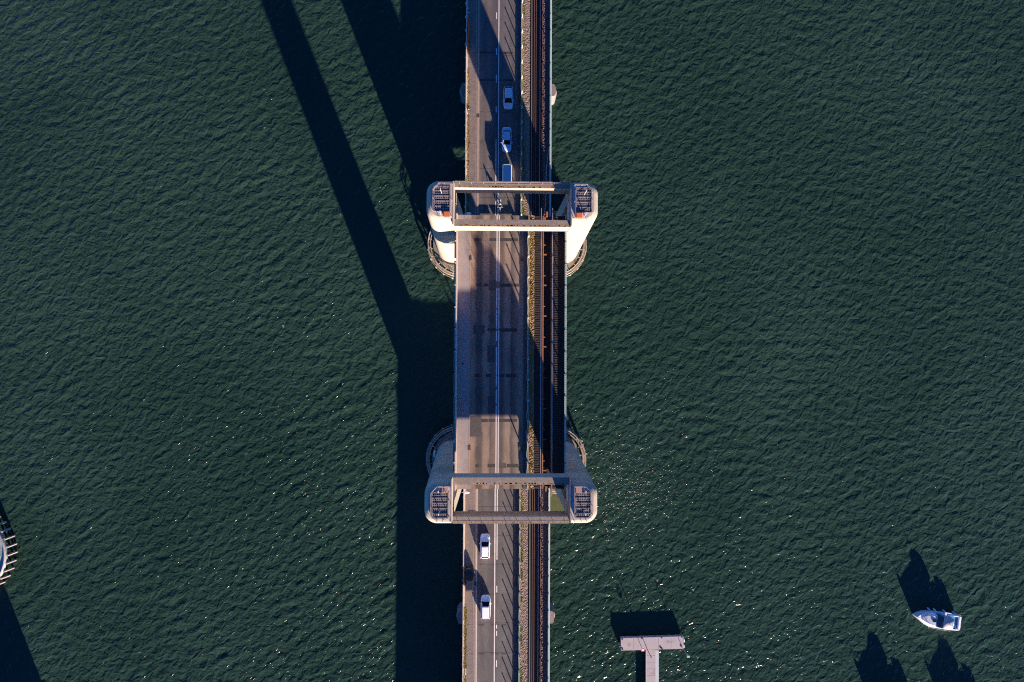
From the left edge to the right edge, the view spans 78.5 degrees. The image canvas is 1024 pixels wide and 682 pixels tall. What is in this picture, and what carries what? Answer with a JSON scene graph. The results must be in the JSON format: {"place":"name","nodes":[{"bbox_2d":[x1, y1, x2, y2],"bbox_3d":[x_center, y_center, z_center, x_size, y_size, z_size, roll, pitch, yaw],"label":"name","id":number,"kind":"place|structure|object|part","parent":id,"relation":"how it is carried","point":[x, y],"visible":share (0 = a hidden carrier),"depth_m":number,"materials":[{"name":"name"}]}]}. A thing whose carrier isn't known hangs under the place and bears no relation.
{"place":"outdoors","nodes":[
{"label":"outdoors","id":0,"kind":"place"},
{"bbox_2d":[464,489,474,681],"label":"footway","id":1,"kind":"structure","parent":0,"point":[470,562],"depth_m":113.49,"materials":[{"name":"concrete"}]},
{"bbox_2d":[463,606,466,681],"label":"weeds","id":2,"kind":"object","parent":1,"relation":"on","point":[465,634],"visible":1,"depth_m":113.23,"materials":[{"name":"plant"}]},
{"bbox_2d":[464,567,474,591],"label":"suv car","id":3,"kind":"object","parent":1,"relation":"on","point":[469,577],"visible":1,"depth_m":112.44,"materials":[{"name":"black paint"}]},
{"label":"windows","id":4,"kind":"part","parent":3,"relation":"part of","materials":[{"name":"black glass"}]},
{"bbox_2d":[467,0,477,214],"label":"footway","id":5,"kind":"structure","parent":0,"point":[473,74],"depth_m":115.04,"materials":[{"name":"concrete"}]},
{"bbox_2d":[466,41,469,212],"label":"weeds","id":6,"kind":"object","parent":5,"relation":"on","point":[468,136],"visible":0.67,"depth_m":114.80,"materials":[{"name":"green plant"}]},
{"bbox_2d":[467,18,469,45],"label":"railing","id":7,"kind":"object","parent":5,"relation":"on","point":[468,32],"visible":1,"depth_m":114.54,"materials":[{"name":"grey metal"}]},
{"bbox_2d":[474,489,516,681],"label":"road","id":8,"kind":"structure","parent":0,"point":[496,576],"depth_m":113.71,"materials":[{"name":"asphalt"}]},
{"bbox_2d":[479,534,490,558],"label":"hatchback car","id":9,"kind":"object","parent":8,"relation":"on","point":[484,543],"visible":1,"depth_m":112.76,"materials":[{"name":"white paint"}]},
{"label":"windows","id":10,"kind":"part","parent":9,"relation":"part of","materials":[{"name":"black glass"}]},
{"bbox_2d":[480,595,491,618],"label":"estate car","id":11,"kind":"object","parent":8,"relation":"on","point":[485,603],"visible":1,"depth_m":112.47,"materials":[{"name":"white paint"}]},
{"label":"windows","id":12,"kind":"part","parent":11,"relation":"part of","materials":[{"name":"black glass"}]},
{"bbox_2d":[476,0,518,214],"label":"road","id":13,"kind":"structure","parent":0,"point":[498,45],"depth_m":115.25,"materials":[{"name":"asphalt"}]},
{"bbox_2d":[501,127,512,151],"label":"saloon car","id":14,"kind":"object","parent":13,"relation":"on","point":[506,138],"visible":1,"depth_m":114.13,"materials":[{"name":"white metal"}]},
{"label":"windows","id":15,"kind":"part","parent":14,"relation":"part of","materials":[{"name":"black glass"}]},
{"bbox_2d":[502,164,511,180],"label":"delivery van","id":16,"kind":"object","parent":13,"relation":"on","point":[506,172],"visible":0.5,"depth_m":113.08,"materials":[{"name":"white paint"}]},
{"bbox_2d":[502,86,513,109],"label":"hatchback car","id":17,"kind":"object","parent":13,"relation":"on","point":[507,100],"visible":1,"depth_m":114.14,"materials":[{"name":"silver metal"}]},
{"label":"windows","id":18,"kind":"part","parent":17,"relation":"part of","materials":[{"name":"black glass"}]},
{"bbox_2d":[0,0,1023,681],"bbox_3d":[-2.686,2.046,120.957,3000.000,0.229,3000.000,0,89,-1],"label":"water","id":19,"kind":"structure","parent":0,"point":[794,374],"depth_m":121.06,"materials":[{"name":"green liquid"}]},
{"bbox_2d":[0,521,17,583],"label":"mooring dolphin","id":20,"kind":"object","parent":19,"relation":"in","point":[4,554],"visible":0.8,"depth_m":116.25,"materials":[{"name":"metal"}]},
{"bbox_2d":[456,488,554,681],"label":"approach span","id":21,"kind":"object","parent":19,"relation":"in","point":[459,614],"visible":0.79,"depth_m":115.64,"materials":[{"name":"concrete"}]},
{"bbox_2d":[461,489,464,681],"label":"parapet","id":22,"kind":"structure","parent":21,"relation":"on","point":[463,595],"depth_m":113.19,"materials":[{"name":"beige paint"}]},
{"bbox_2d":[474,489,476,681],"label":"kerb","id":23,"kind":"structure","parent":21,"relation":"on","point":[475,581],"depth_m":113.59,"materials":[{"name":"concrete"}]},
{"bbox_2d":[516,489,518,681],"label":"verge","id":24,"kind":"structure","parent":21,"relation":"on","point":[517,625],"depth_m":113.66,"materials":[{"name":"concrete"}]},
{"bbox_2d":[518,489,520,681],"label":"guard fence","id":25,"kind":"object","parent":21,"relation":"on","point":[519,582],"visible":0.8,"depth_m":113.28,"materials":[{"name":"metal"}]},
{"bbox_2d":[520,489,527,681],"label":"ballast","id":26,"kind":"structure","parent":21,"relation":"on","point":[524,613],"depth_m":113.73,"materials":[{"name":"gravel"}]},
{"bbox_2d":[519,489,522,681],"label":"weeds","id":27,"kind":"object","parent":26,"relation":"on","point":[521,597],"visible":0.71,"depth_m":113.61,"materials":[{"name":"green plant"}]},
{"bbox_2d":[530,489,540,681],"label":"ballast","id":28,"kind":"structure","parent":21,"relation":"on","point":[533,609],"depth_m":114.37,"materials":[{"name":"brown gravel"}]},
{"bbox_2d":[527,489,540,681],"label":"railway track","id":29,"kind":"structure","parent":28,"relation":"on","point":[538,526],"depth_m":114.05,"materials":[{"name":"metal"}]},
{"bbox_2d":[541,488,547,681],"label":"ballast","id":30,"kind":"structure","parent":21,"relation":"on","point":[544,602],"depth_m":113.95,"materials":[{"name":"brown gravel"}]},
{"bbox_2d":[548,488,549,681],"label":"parapet","id":31,"kind":"structure","parent":21,"relation":"on","point":[548,589],"depth_m":113.50,"materials":[{"name":"green paint"}]},
{"bbox_2d":[460,0,556,215],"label":"approach span","id":32,"kind":"object","parent":19,"relation":"in","point":[463,92],"visible":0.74,"depth_m":117.30,"materials":[{"name":"concrete"}]},
{"bbox_2d":[464,0,467,214],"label":"parapet","id":33,"kind":"structure","parent":32,"relation":"on","point":[466,83],"depth_m":114.69,"materials":[{"name":"beige paint"}]},
{"bbox_2d":[477,0,478,214],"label":"kerb","id":34,"kind":"structure","parent":32,"relation":"on","point":[478,111],"depth_m":114.99,"materials":[{"name":"concrete"}]},
{"bbox_2d":[518,0,520,215],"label":"verge","id":35,"kind":"structure","parent":32,"relation":"on","point":[519,153],"depth_m":115.18,"materials":[{"name":"concrete"}]},
{"bbox_2d":[520,0,522,215],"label":"guard fence","id":36,"kind":"object","parent":32,"relation":"on","point":[521,93],"visible":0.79,"depth_m":114.77,"materials":[{"name":"metal"}]},
{"bbox_2d":[522,0,529,215],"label":"ballast","id":37,"kind":"structure","parent":32,"relation":"on","point":[526,83],"depth_m":115.28,"materials":[{"name":"gravel"}]},
{"bbox_2d":[522,0,524,215],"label":"weeds","id":38,"kind":"object","parent":37,"relation":"on","point":[523,139],"visible":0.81,"depth_m":115.02,"materials":[{"name":"green plant"}]},
{"bbox_2d":[532,0,542,215],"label":"ballast","id":39,"kind":"structure","parent":32,"relation":"on","point":[535,94],"depth_m":115.93,"materials":[{"name":"brown gravel"}]},
{"bbox_2d":[529,0,542,215],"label":"railway track","id":40,"kind":"structure","parent":39,"relation":"on","point":[540,8],"depth_m":115.56,"materials":[{"name":"metal"}]},
{"bbox_2d":[543,0,549,215],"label":"ballast","id":41,"kind":"structure","parent":32,"relation":"on","point":[546,68],"depth_m":115.51,"materials":[{"name":"brown gravel"}]},
{"bbox_2d":[549,0,551,215],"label":"parapet","id":42,"kind":"structure","parent":32,"relation":"on","point":[550,102],"depth_m":115.09,"materials":[{"name":"green paint"}]},
{"bbox_2d":[544,149,548,215],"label":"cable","id":43,"kind":"object","parent":42,"relation":"attached to","point":[546,176],"visible":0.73,"depth_m":115.07,"materials":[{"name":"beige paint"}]},
{"bbox_2d":[425,424,596,523],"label":"lift bridge portal","id":44,"kind":"object","parent":19,"relation":"in","point":[575,501],"visible":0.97,"depth_m":81.90,"materials":[{"name":"concrete"}]},
{"bbox_2d":[427,181,597,278],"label":"lift bridge portal","id":45,"kind":"object","parent":19,"relation":"in","point":[579,206],"visible":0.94,"depth_m":82.55,"materials":[{"name":"concrete"}]},
{"bbox_2d":[453,208,566,496],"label":"lifting span","id":46,"kind":"object","parent":45,"relation":"attached to","point":[496,403],"visible":0.87,"depth_m":88.00,"materials":[{"name":"metal"}]},
{"bbox_2d":[529,219,533,488],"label":"weeds","id":47,"kind":"object","parent":46,"relation":"on","point":[531,295],"visible":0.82,"depth_m":87.93,"materials":[{"name":"green plant"}]},
{"bbox_2d":[620,635,684,681],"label":"pontoon","id":48,"kind":"object","parent":19,"relation":"on","point":[653,644],"visible":0.98,"depth_m":119.62,"materials":[{"name":"concrete"}]},
{"bbox_2d":[913,607,966,634],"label":"motor cruiser","id":49,"kind":"object","parent":19,"relation":"on","point":[944,620],"visible":1,"depth_m":120.16,"materials":[{"name":"white paint"}]}
]}

